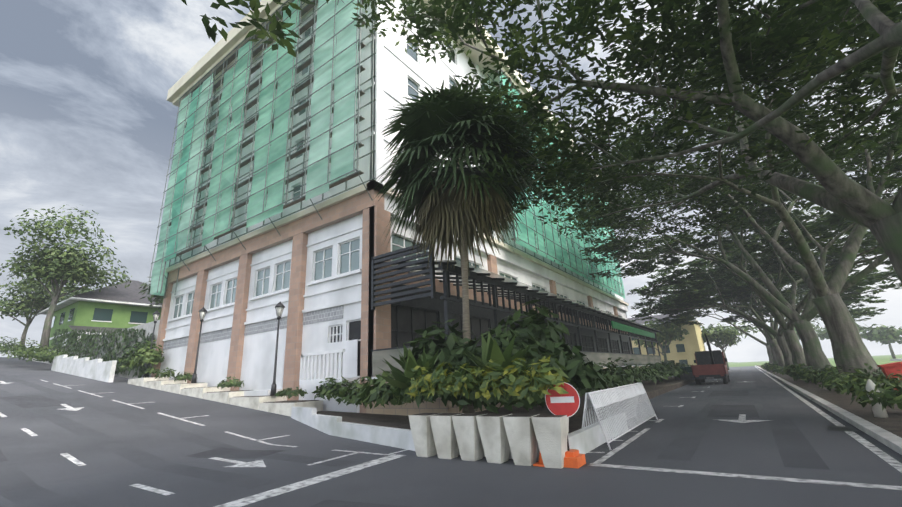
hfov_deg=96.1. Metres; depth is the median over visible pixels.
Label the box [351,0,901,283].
rain tree
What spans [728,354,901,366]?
ground
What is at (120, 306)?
neighbour house
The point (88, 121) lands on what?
sky
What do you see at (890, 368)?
car
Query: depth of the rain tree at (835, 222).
41.95 m
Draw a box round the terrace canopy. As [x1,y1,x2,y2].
[371,242,661,375]
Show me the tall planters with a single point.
(495, 438)
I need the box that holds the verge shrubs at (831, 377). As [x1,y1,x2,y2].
[760,362,901,410]
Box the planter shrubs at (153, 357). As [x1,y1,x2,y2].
[132,340,307,398]
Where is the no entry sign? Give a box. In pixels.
[533,382,585,467]
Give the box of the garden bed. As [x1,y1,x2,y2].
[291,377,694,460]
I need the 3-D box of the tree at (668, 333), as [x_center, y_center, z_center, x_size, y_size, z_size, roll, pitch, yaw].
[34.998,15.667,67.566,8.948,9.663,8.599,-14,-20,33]
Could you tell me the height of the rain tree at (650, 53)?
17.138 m
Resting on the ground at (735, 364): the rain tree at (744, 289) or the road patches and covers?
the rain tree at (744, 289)
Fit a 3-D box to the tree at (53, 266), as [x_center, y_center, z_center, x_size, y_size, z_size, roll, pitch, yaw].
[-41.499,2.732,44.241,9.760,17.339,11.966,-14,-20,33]
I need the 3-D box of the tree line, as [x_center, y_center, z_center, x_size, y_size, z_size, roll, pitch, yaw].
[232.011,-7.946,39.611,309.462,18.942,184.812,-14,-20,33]
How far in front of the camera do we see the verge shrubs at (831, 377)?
14.34 m
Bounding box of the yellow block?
[627,314,705,364]
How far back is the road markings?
7.62 m
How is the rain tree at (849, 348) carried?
on the ground at (735, 364)
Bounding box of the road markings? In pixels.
[0,367,901,506]
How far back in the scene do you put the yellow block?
78.05 m
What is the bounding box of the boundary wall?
[25,320,159,382]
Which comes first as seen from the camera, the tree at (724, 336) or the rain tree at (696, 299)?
the rain tree at (696, 299)
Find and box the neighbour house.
[38,280,161,349]
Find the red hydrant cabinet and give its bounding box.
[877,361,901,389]
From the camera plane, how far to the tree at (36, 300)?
50.90 m
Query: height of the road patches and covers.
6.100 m
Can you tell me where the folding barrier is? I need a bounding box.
[582,383,657,449]
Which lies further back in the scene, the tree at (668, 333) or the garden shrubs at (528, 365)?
the tree at (668, 333)
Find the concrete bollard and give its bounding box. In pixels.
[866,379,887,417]
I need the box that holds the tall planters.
[408,413,568,468]
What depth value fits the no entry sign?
7.64 m
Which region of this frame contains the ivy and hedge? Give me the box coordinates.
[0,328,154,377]
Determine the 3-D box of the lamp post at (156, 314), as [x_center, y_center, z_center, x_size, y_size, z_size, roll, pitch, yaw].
[-20.543,6.096,27.856,0.480,4.400,0.416,-14,-20,33]
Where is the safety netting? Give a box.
[150,0,624,298]
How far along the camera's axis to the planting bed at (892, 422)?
13.94 m
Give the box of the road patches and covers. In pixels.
[0,368,859,506]
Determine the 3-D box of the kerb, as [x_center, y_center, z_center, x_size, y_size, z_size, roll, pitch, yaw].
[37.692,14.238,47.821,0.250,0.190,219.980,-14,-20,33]
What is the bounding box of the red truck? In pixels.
[691,333,729,384]
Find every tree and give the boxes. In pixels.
[0,204,131,360]
[0,274,79,349]
[47,283,98,303]
[138,277,163,309]
[181,0,901,214]
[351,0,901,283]
[512,0,901,387]
[567,7,901,382]
[588,126,901,366]
[628,185,901,374]
[634,318,689,362]
[649,234,889,363]
[655,218,868,366]
[673,282,887,364]
[700,320,760,369]
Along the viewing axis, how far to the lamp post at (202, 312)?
23.92 m
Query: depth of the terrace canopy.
18.33 m
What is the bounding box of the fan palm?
[374,76,547,413]
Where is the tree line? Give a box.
[794,320,901,358]
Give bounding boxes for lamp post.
[144,310,160,375]
[191,307,206,382]
[270,301,284,395]
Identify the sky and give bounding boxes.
[0,0,901,361]
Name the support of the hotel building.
on the ground at (735, 364)
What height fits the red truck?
4.044 m
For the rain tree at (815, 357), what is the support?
on the ground at (735, 364)
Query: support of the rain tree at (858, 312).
on the ground at (735, 364)
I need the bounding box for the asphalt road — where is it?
[0,357,901,506]
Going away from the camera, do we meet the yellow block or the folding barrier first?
the folding barrier
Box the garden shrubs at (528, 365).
[312,300,692,413]
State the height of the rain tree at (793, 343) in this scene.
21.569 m
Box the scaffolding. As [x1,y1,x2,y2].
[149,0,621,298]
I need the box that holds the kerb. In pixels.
[755,365,901,454]
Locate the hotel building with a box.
[151,0,654,415]
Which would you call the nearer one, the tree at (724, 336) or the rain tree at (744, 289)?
the rain tree at (744, 289)
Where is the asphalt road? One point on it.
(103, 477)
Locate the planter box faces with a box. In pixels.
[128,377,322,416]
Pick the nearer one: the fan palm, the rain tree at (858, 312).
the fan palm
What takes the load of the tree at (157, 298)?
on the asphalt road
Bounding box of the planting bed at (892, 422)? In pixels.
[756,356,901,437]
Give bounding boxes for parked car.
[674,367,695,381]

